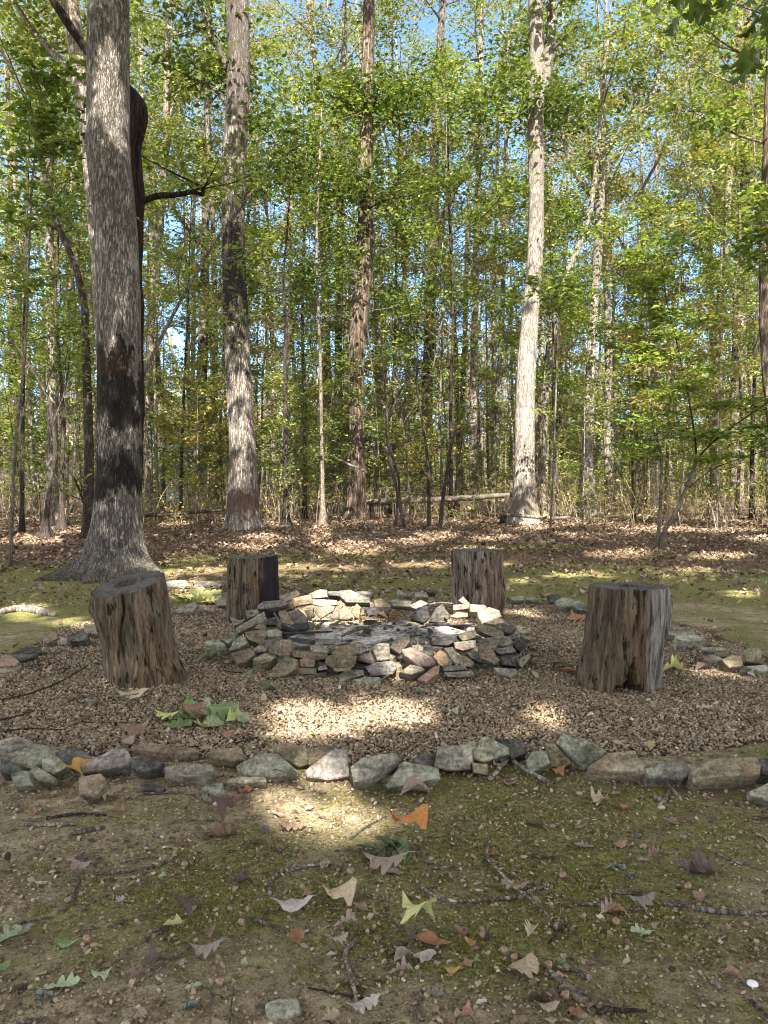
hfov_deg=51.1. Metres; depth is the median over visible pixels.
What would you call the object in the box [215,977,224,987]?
acorn
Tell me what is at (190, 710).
oak sprig
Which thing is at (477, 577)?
tree stump
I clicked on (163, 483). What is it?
tall tree
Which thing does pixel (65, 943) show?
fallen leaf
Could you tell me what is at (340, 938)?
fallen leaf
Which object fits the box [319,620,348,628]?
ring stone
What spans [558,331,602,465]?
slim tree
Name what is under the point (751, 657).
border stone
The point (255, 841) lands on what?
fallen leaf
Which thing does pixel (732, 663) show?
border stone
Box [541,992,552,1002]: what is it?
acorn
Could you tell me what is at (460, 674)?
ring stone
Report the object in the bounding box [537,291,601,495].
slim tree
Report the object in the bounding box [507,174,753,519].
understory tree
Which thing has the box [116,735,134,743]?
fallen leaf
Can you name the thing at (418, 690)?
fallen leaf
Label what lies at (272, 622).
ring stone
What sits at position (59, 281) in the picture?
tall tree
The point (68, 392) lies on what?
slim tree
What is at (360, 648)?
ring stone
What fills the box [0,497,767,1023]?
ground
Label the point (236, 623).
ring stone
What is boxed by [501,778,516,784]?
fallen leaf
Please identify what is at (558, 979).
twig
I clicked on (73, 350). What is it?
tall tree
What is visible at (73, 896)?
twig
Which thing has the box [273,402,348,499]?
sapling
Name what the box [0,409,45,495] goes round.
sapling
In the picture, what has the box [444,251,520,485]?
slim tree
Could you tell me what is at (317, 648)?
ring stone
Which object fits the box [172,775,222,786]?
twig
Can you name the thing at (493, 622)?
ring stone
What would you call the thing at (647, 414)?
slim tree
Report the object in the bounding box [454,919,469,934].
fallen leaf
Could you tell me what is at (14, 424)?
bare sapling
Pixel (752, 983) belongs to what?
mushroom
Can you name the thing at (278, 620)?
charred stick
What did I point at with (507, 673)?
ring stone
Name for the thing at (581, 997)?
wood chip
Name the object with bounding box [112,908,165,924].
twig
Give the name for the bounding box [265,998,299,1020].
half buried stone
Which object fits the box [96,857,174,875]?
twig
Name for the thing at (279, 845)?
fallen leaf
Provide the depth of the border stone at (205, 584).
9.28 m
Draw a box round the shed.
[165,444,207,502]
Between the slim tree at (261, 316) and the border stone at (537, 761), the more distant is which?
the slim tree at (261, 316)
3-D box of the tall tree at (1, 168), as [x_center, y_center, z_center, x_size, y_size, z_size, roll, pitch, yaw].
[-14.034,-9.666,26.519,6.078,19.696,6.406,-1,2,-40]
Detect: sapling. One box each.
[0,280,96,523]
[0,297,96,525]
[0,310,75,495]
[0,329,39,499]
[0,338,19,464]
[0,345,17,492]
[0,346,38,491]
[0,403,44,510]
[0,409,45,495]
[0,419,27,509]
[10,359,58,484]
[26,403,83,488]
[31,330,96,478]
[33,284,96,513]
[69,401,96,489]
[143,354,253,509]
[143,356,253,515]
[143,392,194,499]
[144,402,186,491]
[145,362,228,520]
[164,404,254,507]
[179,320,309,492]
[189,378,256,511]
[194,286,274,480]
[205,439,228,494]
[222,354,336,524]
[251,363,296,511]
[253,296,383,517]
[255,422,297,495]
[256,299,383,480]
[258,400,343,510]
[263,366,347,518]
[266,212,442,519]
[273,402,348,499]
[274,344,389,502]
[307,415,348,487]
[315,395,389,490]
[318,388,375,493]
[323,374,397,510]
[325,409,388,489]
[334,311,437,505]
[342,407,401,497]
[354,336,442,528]
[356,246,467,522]
[364,343,438,511]
[366,354,433,526]
[367,322,484,507]
[378,417,443,515]
[385,286,462,526]
[395,444,419,506]
[398,427,420,484]
[402,385,494,530]
[404,431,448,504]
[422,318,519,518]
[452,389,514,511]
[455,405,503,512]
[459,383,511,510]
[471,403,551,489]
[528,367,641,528]
[535,337,597,513]
[548,395,601,493]
[558,444,595,494]
[559,385,622,496]
[559,409,627,486]
[580,229,767,549]
[593,396,663,503]
[596,369,660,495]
[614,296,760,524]
[644,242,767,518]
[649,260,765,528]
[655,353,754,510]
[660,426,727,506]
[669,424,710,495]
[682,332,764,495]
[693,392,746,509]
[698,388,759,493]
[701,421,746,505]
[741,388,766,432]
[744,392,764,506]
[748,408,767,487]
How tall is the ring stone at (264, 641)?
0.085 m
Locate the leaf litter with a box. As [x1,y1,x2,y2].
[0,511,767,760]
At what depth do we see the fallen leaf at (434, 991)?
1.76 m
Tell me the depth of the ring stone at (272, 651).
5.10 m
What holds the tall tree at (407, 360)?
on the ground
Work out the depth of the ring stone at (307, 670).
4.82 m
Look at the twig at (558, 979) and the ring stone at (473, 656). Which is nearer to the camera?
the twig at (558, 979)
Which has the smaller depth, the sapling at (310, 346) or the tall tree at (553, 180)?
the sapling at (310, 346)
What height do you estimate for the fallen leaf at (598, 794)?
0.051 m
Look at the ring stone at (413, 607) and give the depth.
6.42 m
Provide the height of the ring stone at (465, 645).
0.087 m
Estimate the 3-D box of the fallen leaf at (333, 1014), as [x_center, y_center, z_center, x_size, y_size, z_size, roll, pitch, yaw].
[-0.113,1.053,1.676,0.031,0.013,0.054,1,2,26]
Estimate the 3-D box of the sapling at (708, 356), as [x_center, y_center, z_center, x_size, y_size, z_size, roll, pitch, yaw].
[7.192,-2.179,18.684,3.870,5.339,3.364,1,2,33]
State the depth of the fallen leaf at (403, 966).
1.84 m
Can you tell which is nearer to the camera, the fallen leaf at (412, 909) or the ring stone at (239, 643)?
the fallen leaf at (412, 909)
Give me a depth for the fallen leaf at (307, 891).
2.19 m
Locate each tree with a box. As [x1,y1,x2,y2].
[0,0,69,406]
[0,0,71,507]
[0,0,163,365]
[0,0,185,527]
[0,0,188,491]
[0,0,201,538]
[0,1,49,418]
[0,3,76,445]
[0,14,150,510]
[0,15,86,515]
[0,17,96,505]
[0,26,160,457]
[0,38,85,567]
[0,50,17,394]
[0,54,40,320]
[0,95,208,533]
[0,106,85,500]
[0,118,65,297]
[0,190,44,371]
[0,210,57,461]
[0,227,21,261]
[0,241,15,476]
[0,245,34,367]
[0,250,80,471]
[0,251,162,538]
[0,268,38,509]
[0,318,45,478]
[1,70,156,514]
[2,156,93,531]
[7,315,70,484]
[9,89,158,513]
[16,1,217,488]
[17,146,95,424]
[24,0,213,436]
[28,171,80,442]
[37,0,169,583]
[37,3,203,506]
[38,160,157,467]
[39,199,95,455]
[40,12,220,497]
[42,0,174,437]
[49,0,292,474]
[59,0,282,513]
[59,254,96,472]
[66,0,257,511]
[70,94,373,377]
[74,47,200,430]
[76,119,278,522]
[90,112,201,512]
[129,0,279,508]
[129,0,297,504]
[130,0,329,510]
[130,0,351,531]
[132,1,258,475]
[143,238,180,411]
[144,136,201,379]
[144,273,183,479]
[144,288,186,503]
[147,38,439,517]
[149,142,283,512]
[152,1,301,432]
[153,352,180,485]
[162,124,262,497]
[165,73,259,500]
[168,205,253,479]
[172,263,262,474]
[187,0,358,509]
[196,81,313,433]
[196,168,307,461]
[198,0,349,508]
[198,238,281,451]
[205,154,383,526]
[210,170,309,502]
[212,74,313,502]
[213,38,411,526]
[219,274,282,484]
[245,107,352,512]
[246,0,528,514]
[249,0,500,521]
[251,0,390,505]
[251,0,417,510]
[251,60,347,501]
[251,207,334,469]
[251,241,321,506]
[260,302,333,473]
[261,0,430,512]
[269,171,353,514]
[274,114,383,500]
[284,0,463,509]
[293,63,444,513]
[293,223,371,486]
[295,263,354,475]
[296,237,387,470]
[300,45,421,488]
[307,109,425,408]
[312,33,617,517]
[320,0,485,489]
[320,272,373,479]
[323,0,473,511]
[324,33,430,497]
[345,172,436,464]
[347,85,510,501]
[351,228,414,461]
[364,316,414,497]
[366,192,459,512]
[366,202,439,441]
[368,195,448,496]
[369,237,455,467]
[375,0,571,511]
[375,76,506,513]
[375,124,478,485]
[387,4,522,507]
[400,290,469,484]
[402,331,453,494]
[403,0,619,512]
[405,0,591,511]
[413,247,483,506]
[418,0,546,494]
[420,0,589,507]
[429,170,680,515]
[432,0,623,525]
[435,191,524,505]
[440,121,513,504]
[444,230,550,479]
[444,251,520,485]
[456,158,553,499]
[456,263,514,473]
[457,0,617,492]
[457,100,577,380]
[462,0,740,517]
[463,151,619,492]
[478,189,553,458]
[478,325,517,480]
[481,127,614,462]
[491,73,597,506]
[498,0,730,515]
[499,153,646,512]
[505,0,731,514]
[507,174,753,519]
[511,193,588,503]
[513,266,612,533]
[519,17,643,454]
[520,90,658,490]
[524,203,617,493]
[536,276,588,503]
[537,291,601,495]
[538,235,603,501]
[545,37,706,504]
[549,64,679,446]
[549,256,632,481]
[555,62,687,507]
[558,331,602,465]
[568,177,639,501]
[574,78,719,506]
[586,20,757,498]
[589,198,690,510]
[599,289,668,474]
[600,206,686,493]
[601,0,767,533]
[601,334,642,486]
[602,106,755,511]
[608,145,690,502]
[609,181,719,509]
[612,304,692,506]
[615,259,686,499]
[618,0,765,515]
[620,105,763,519]
[622,204,715,504]
[627,1,757,502]
[635,24,763,451]
[637,0,765,467]
[640,0,764,515]
[641,22,763,217]
[642,94,764,505]
[643,61,764,439]
[644,180,733,506]
[650,0,767,84]
[652,0,766,511]
[665,67,764,503]
[666,5,765,507]
[667,28,767,516]
[670,149,758,449]
[679,0,766,510]
[679,295,732,500]
[700,0,762,353]
[701,289,752,483]
[715,0,767,191]
[724,181,767,282]
[730,261,762,437]
[736,49,765,227]
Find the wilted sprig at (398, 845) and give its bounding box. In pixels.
[334,835,434,865]
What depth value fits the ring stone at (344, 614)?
6.22 m
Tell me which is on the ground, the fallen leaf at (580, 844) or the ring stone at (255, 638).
the fallen leaf at (580, 844)
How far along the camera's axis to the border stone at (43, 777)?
3.02 m
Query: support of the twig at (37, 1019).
on the ground
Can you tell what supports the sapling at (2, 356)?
on the ground
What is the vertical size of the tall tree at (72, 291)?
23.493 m
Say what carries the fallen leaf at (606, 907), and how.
on the ground
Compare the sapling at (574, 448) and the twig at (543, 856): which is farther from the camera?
the sapling at (574, 448)
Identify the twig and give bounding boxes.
[0,665,87,700]
[0,710,35,720]
[0,728,62,731]
[13,1016,45,1023]
[17,917,50,924]
[20,822,76,826]
[46,812,106,819]
[59,717,88,732]
[71,825,104,834]
[71,877,79,905]
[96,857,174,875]
[100,719,159,722]
[112,691,147,696]
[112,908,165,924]
[119,857,158,863]
[143,791,197,794]
[143,925,168,943]
[149,942,193,976]
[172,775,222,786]
[185,819,241,826]
[207,987,212,1003]
[228,986,233,1023]
[234,736,257,743]
[250,917,285,932]
[268,863,343,895]
[308,987,364,998]
[343,939,357,1001]
[349,816,386,838]
[385,942,407,958]
[385,959,406,970]
[389,921,400,931]
[418,1004,420,1021]
[419,882,548,902]
[431,865,453,869]
[486,844,549,924]
[492,758,508,776]
[501,735,543,761]
[512,760,549,782]
[531,854,556,858]
[546,967,565,983]
[548,926,566,943]
[557,965,591,981]
[575,901,644,910]
[594,951,603,966]
[596,1006,646,1014]
[616,888,639,894]
[653,790,670,802]
[664,899,767,915]
[666,782,682,800]
[689,733,707,740]
[710,978,726,991]
[715,852,742,864]
[749,999,767,1018]
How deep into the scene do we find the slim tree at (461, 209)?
29.43 m
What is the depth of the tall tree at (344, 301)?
38.16 m
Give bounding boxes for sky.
[0,0,767,487]
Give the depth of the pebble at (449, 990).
1.76 m
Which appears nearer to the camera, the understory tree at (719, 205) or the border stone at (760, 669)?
the border stone at (760, 669)
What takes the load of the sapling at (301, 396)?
on the ground
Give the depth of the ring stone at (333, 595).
6.82 m
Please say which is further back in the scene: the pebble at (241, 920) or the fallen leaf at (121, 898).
the fallen leaf at (121, 898)
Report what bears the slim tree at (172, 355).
on the ground
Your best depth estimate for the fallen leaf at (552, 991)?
1.74 m
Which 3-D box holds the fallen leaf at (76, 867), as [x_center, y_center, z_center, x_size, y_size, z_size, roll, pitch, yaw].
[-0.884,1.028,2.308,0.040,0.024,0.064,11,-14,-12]
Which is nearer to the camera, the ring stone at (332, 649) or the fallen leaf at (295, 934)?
the fallen leaf at (295, 934)
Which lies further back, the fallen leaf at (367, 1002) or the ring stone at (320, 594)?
the ring stone at (320, 594)
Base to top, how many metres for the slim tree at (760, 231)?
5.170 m
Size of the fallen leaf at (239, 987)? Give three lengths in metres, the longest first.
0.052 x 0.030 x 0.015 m
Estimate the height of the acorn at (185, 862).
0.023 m
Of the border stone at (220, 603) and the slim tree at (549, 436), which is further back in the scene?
the slim tree at (549, 436)
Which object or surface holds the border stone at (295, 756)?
on the ground
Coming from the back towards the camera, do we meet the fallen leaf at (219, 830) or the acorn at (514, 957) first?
the fallen leaf at (219, 830)
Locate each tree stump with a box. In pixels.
[88,570,186,689]
[225,554,279,622]
[451,548,506,618]
[574,581,672,693]
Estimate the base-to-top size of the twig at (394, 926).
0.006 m
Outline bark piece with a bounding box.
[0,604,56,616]
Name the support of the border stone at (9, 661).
on the ground
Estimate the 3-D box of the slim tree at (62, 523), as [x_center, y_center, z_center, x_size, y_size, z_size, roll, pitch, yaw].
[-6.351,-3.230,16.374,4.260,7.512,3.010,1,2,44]
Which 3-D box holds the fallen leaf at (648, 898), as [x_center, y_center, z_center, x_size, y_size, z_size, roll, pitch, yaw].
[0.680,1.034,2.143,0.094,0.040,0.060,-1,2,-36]
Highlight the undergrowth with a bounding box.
[0,446,767,528]
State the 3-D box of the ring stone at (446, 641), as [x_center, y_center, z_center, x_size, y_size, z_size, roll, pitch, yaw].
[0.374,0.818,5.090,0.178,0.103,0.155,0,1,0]
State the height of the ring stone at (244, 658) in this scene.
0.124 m
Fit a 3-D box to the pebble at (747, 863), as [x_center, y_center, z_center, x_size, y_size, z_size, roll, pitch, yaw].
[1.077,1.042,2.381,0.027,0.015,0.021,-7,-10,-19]
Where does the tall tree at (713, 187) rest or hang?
on the ground
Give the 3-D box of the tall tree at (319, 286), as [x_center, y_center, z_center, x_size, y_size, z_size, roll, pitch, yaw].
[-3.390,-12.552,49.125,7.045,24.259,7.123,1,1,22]
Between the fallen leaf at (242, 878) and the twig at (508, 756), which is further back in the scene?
the twig at (508, 756)
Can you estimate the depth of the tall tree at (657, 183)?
41.18 m
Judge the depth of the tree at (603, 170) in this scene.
23.68 m
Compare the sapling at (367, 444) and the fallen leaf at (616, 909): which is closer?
the fallen leaf at (616, 909)
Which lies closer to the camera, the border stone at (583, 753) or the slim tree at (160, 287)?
the border stone at (583, 753)
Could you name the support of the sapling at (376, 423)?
on the ground
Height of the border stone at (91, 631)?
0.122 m
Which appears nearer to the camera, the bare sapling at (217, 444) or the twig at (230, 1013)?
the twig at (230, 1013)
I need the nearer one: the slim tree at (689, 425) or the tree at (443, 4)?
the tree at (443, 4)
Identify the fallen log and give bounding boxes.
[366,493,511,523]
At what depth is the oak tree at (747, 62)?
4.96 m
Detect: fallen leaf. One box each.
[0,923,22,941]
[0,960,10,970]
[7,923,32,933]
[9,982,27,991]
[37,972,80,988]
[43,789,58,796]
[55,938,80,947]
[59,757,91,776]
[68,864,80,873]
[70,857,95,871]
[78,852,87,860]
[86,967,110,980]
[88,699,99,706]
[102,785,117,799]
[108,717,150,743]
[109,687,148,698]
[115,895,124,903]
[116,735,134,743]
[124,792,145,797]
[130,962,147,979]
[131,1006,146,1018]
[143,937,166,967]
[163,913,185,924]
[168,890,206,917]
[169,833,181,843]
[169,958,184,965]
[187,644,224,661]
[190,938,229,959]
[191,813,204,820]
[191,981,200,987]
[200,790,243,820]
[203,820,242,836]
[203,923,216,937]
[216,730,233,734]
[231,870,251,885]
[231,980,248,989]
[236,785,252,793]
[237,957,247,963]
[247,836,260,843]
[253,664,264,670]
[259,825,269,834]
[260,684,275,691]
[270,894,316,912]
[273,812,283,816]
[276,806,284,812]
[276,844,283,850]
[281,820,313,831]
[289,928,304,944]
[302,883,313,895]
[319,860,329,868]
[320,1006,339,1019]
[323,877,363,905]
[326,951,336,955]
[333,932,347,945]
[334,909,358,925]
[346,987,385,1013]
[353,901,368,909]
[363,851,415,875]
[385,956,413,972]
[387,867,405,874]
[388,803,433,829]
[392,946,413,961]
[396,778,432,794]
[400,890,436,923]
[405,930,416,941]
[413,952,419,958]
[415,688,426,692]
[415,931,449,944]
[419,949,435,963]
[420,984,448,995]
[443,705,458,714]
[443,966,461,972]
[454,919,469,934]
[454,1008,463,1016]
[456,1000,477,1021]
[464,936,475,945]
[476,998,486,1003]
[495,953,538,977]
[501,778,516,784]
[501,879,540,889]
[524,917,538,938]
[527,819,543,824]
[535,1000,559,1011]
[540,987,559,1003]
[549,765,564,775]
[552,658,567,666]
[554,667,574,672]
[554,956,565,963]
[563,609,584,620]
[568,1005,582,1014]
[574,823,587,827]
[575,840,592,846]
[591,786,607,801]
[592,796,607,805]
[598,896,620,913]
[609,840,627,847]
[609,901,630,911]
[619,802,630,808]
[619,891,654,911]
[630,923,655,934]
[633,886,648,892]
[637,857,651,860]
[643,844,665,857]
[663,654,684,669]
[664,817,678,823]
[672,846,726,873]
[675,919,684,927]
[692,703,711,708]
[692,891,706,900]
[695,661,710,669]
[718,964,743,979]
[740,669,754,675]
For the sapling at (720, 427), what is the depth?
31.38 m
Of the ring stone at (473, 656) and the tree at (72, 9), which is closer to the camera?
the ring stone at (473, 656)
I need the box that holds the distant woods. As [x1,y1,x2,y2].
[0,282,764,500]
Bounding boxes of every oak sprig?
[153,693,249,728]
[175,587,226,603]
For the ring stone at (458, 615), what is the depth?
6.04 m
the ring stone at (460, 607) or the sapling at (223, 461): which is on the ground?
the sapling at (223, 461)
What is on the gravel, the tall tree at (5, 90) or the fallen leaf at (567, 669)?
the fallen leaf at (567, 669)
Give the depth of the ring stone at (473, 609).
6.12 m
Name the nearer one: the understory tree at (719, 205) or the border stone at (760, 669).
the border stone at (760, 669)
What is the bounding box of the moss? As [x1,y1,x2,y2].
[18,768,767,1023]
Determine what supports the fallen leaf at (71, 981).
on the ground
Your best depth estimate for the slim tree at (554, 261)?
36.40 m
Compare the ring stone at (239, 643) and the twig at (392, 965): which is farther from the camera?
the ring stone at (239, 643)
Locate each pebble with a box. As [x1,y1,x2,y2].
[57,905,66,910]
[64,896,71,902]
[104,1009,112,1016]
[121,1020,130,1023]
[238,918,244,924]
[347,867,353,873]
[374,934,381,940]
[445,987,452,994]
[577,1011,587,1018]
[656,1013,664,1017]
[743,861,751,865]
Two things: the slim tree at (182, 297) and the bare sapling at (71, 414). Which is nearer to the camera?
the slim tree at (182, 297)
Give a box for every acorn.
[2,852,10,859]
[82,934,90,943]
[181,859,189,867]
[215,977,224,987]
[479,931,489,940]
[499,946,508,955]
[510,953,521,961]
[528,989,538,1001]
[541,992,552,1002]
[544,960,551,969]
[553,922,562,931]
[559,871,566,878]
[560,990,568,999]
[612,917,619,925]
[684,882,691,889]
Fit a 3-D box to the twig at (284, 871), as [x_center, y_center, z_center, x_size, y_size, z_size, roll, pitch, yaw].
[-0.240,1.041,2.307,0.246,0.018,0.086,-1,2,-36]
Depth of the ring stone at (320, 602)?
6.42 m
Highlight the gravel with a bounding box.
[0,597,767,832]
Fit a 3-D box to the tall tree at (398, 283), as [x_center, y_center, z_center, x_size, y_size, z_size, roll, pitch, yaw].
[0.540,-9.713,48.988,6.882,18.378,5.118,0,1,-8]
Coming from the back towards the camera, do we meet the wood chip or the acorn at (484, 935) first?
the acorn at (484, 935)
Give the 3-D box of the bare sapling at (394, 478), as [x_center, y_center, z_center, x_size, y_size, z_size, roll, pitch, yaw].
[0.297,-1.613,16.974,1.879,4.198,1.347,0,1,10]
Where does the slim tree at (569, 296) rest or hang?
on the ground
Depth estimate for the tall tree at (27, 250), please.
48.93 m
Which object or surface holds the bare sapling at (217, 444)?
on the ground
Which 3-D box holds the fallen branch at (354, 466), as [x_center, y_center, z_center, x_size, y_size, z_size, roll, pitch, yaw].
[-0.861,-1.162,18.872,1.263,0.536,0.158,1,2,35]
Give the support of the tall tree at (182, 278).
on the ground
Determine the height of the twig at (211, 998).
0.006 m
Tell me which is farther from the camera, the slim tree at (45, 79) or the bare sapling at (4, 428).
the bare sapling at (4, 428)
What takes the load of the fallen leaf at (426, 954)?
on the ground
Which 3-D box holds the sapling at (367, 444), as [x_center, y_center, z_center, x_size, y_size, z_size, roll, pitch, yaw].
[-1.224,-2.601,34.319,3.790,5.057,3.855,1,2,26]
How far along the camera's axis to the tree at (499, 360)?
27.67 m
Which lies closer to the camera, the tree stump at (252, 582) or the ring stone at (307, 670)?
the ring stone at (307, 670)
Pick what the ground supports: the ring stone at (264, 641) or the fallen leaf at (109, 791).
the fallen leaf at (109, 791)
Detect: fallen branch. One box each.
[0,511,31,515]
[145,509,224,517]
[328,454,367,472]
[500,512,569,519]
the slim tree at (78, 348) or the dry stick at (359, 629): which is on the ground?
the slim tree at (78, 348)
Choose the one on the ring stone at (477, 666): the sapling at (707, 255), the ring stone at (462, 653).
the ring stone at (462, 653)
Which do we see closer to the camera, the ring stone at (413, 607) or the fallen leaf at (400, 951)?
the fallen leaf at (400, 951)
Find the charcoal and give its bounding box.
[362,629,370,633]
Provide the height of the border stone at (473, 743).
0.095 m
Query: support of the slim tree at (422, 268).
on the ground
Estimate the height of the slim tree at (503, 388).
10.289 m
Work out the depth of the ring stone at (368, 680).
4.64 m
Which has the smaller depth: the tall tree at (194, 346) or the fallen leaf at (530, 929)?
the fallen leaf at (530, 929)
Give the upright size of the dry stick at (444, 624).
0.043 m
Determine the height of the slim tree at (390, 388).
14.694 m
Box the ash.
[286,623,483,660]
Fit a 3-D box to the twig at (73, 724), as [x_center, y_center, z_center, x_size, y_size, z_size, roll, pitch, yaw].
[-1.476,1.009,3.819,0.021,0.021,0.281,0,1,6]
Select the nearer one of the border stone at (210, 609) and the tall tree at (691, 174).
the border stone at (210, 609)
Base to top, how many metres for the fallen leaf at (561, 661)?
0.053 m
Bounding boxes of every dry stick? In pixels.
[341,622,380,636]
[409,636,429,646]
[425,623,474,626]
[429,602,452,604]
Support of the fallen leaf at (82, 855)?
on the ground
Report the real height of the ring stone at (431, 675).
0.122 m
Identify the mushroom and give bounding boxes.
[747,979,758,989]
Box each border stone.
[0,654,20,667]
[0,665,21,674]
[0,736,35,755]
[0,758,22,780]
[6,744,58,771]
[11,770,36,791]
[12,654,37,663]
[19,646,41,655]
[30,766,60,786]
[41,755,71,777]
[42,634,58,646]
[57,637,68,646]
[57,746,92,770]
[68,630,90,647]
[79,773,110,801]
[80,748,132,776]
[83,624,98,638]
[131,755,165,778]
[133,743,198,761]
[140,783,165,794]
[164,763,215,785]
[166,580,189,588]
[173,602,198,615]
[192,581,225,588]
[201,783,225,803]
[203,606,215,613]
[206,748,245,768]
[214,597,225,608]
[227,777,267,788]
[236,752,298,781]
[272,743,308,769]
[306,749,349,782]
[308,747,333,767]
[351,754,398,788]
[386,761,439,791]
[412,752,435,766]
[434,745,472,771]
[463,740,476,756]
[471,763,487,775]
[473,736,508,764]
[496,739,526,764]
[525,750,549,774]
[544,742,571,769]
[547,595,560,604]
[554,598,584,612]
[556,734,606,771]
[571,605,586,613]
[584,750,644,782]
[643,761,689,785]
[666,628,695,641]
[673,635,703,651]
[685,757,760,791]
[700,647,724,654]
[702,654,722,665]
[703,643,711,646]
[714,652,731,658]
[718,655,742,672]
[739,647,761,665]
[743,665,767,674]
[746,783,767,805]
[756,758,767,783]
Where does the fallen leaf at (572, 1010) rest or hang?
on the ground
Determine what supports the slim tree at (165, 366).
on the ground
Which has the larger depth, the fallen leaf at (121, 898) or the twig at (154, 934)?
the fallen leaf at (121, 898)
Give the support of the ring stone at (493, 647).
on the ring stone at (507, 656)
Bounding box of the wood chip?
[557,982,596,1007]
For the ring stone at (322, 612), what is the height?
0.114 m
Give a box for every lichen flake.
[34,989,52,1000]
[180,1000,199,1010]
[606,861,625,868]
[625,871,636,877]
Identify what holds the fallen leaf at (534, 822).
on the ground
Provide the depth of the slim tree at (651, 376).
46.66 m
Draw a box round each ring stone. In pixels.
[205,639,226,651]
[220,633,238,648]
[229,634,247,652]
[230,617,246,628]
[230,648,255,668]
[236,612,266,636]
[245,609,258,620]
[245,629,267,646]
[253,653,276,669]
[254,622,265,630]
[254,645,267,653]
[258,600,288,612]
[262,638,270,645]
[265,656,300,678]
[266,617,277,626]
[266,627,282,635]
[266,629,281,638]
[266,639,297,650]
[267,646,278,655]
[270,654,299,666]
[278,610,291,623]
[278,627,296,638]
[278,640,292,655]
[280,590,299,601]
[285,600,293,611]
[287,608,307,622]
[289,638,314,644]
[289,646,325,660]
[292,595,312,607]
[292,650,328,659]
[298,667,317,673]
[300,658,315,666]
[302,658,333,672]
[304,608,314,620]
[307,622,314,630]
[309,589,327,599]
[310,644,330,653]
[312,599,336,606]
[313,606,335,618]
[313,672,327,677]
[315,638,346,645]
[318,665,328,670]
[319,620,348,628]
[325,655,356,667]
[328,591,339,599]
[328,648,359,661]
[329,610,338,619]
[331,642,368,655]
[333,667,351,671]
[338,669,363,680]
[339,590,369,606]
[339,606,352,620]
[340,662,370,676]
[351,604,360,619]
[351,620,377,624]
[354,677,381,684]
[355,643,368,653]
[356,648,395,663]
[357,591,373,598]
[364,606,389,615]
[365,606,380,616]
[366,661,396,675]
[371,643,389,661]
[374,598,390,611]
[384,662,408,675]
[388,599,411,610]
[389,620,411,624]
[389,636,409,654]
[396,590,413,599]
[396,646,433,662]
[399,665,424,680]
[402,647,434,671]
[408,600,427,611]
[411,606,429,624]
[411,644,423,650]
[414,592,427,600]
[417,665,439,685]
[423,589,435,596]
[429,604,449,622]
[430,635,456,646]
[433,650,452,666]
[435,662,457,671]
[442,644,477,655]
[442,665,467,671]
[444,647,459,664]
[444,670,473,677]
[448,622,470,630]
[449,612,467,618]
[452,604,469,611]
[453,640,475,650]
[456,630,475,641]
[458,597,469,603]
[458,655,473,668]
[465,626,484,637]
[466,650,484,665]
[469,604,486,615]
[470,663,489,669]
[474,624,503,637]
[476,607,500,624]
[476,641,499,653]
[479,642,499,665]
[483,618,504,627]
[485,636,513,647]
[493,667,517,679]
[494,646,515,655]
[495,622,516,635]
[496,653,517,659]
[499,658,516,667]
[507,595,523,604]
[507,633,519,640]
[513,637,524,653]
[516,653,530,668]
[518,629,530,635]
[520,635,534,642]
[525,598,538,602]
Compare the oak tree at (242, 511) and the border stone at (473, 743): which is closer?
the border stone at (473, 743)
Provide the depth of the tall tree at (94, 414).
32.18 m
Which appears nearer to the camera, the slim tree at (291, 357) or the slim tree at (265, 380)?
the slim tree at (265, 380)
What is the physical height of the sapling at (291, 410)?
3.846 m
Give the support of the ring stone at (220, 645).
on the ground
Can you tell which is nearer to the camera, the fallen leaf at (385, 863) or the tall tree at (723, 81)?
the fallen leaf at (385, 863)
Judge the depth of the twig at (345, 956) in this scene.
1.86 m
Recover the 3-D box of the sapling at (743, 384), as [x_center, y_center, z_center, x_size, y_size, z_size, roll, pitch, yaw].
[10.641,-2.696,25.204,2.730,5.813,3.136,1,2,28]
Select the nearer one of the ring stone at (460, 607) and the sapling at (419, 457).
the ring stone at (460, 607)
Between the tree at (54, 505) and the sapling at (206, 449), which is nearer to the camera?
the tree at (54, 505)
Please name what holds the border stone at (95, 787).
on the ground
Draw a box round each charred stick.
[273,612,281,629]
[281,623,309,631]
[282,631,332,634]
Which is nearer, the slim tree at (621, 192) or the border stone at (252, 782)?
the border stone at (252, 782)
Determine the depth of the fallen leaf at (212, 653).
5.28 m
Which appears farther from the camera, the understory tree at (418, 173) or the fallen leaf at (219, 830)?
the understory tree at (418, 173)
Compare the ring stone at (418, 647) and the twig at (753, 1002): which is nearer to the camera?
the twig at (753, 1002)
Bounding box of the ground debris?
[0,749,767,1023]
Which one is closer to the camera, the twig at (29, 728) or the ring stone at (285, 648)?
the twig at (29, 728)
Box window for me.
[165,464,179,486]
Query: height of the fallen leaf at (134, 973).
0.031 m
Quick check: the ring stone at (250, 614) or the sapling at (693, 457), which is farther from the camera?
the sapling at (693, 457)
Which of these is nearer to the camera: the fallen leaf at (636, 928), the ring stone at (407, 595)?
the fallen leaf at (636, 928)
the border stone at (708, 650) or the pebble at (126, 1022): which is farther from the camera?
the border stone at (708, 650)
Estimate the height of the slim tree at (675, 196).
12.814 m
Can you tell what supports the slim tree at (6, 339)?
on the ground
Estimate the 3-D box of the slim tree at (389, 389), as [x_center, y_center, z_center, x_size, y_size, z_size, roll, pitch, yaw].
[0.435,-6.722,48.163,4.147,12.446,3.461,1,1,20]

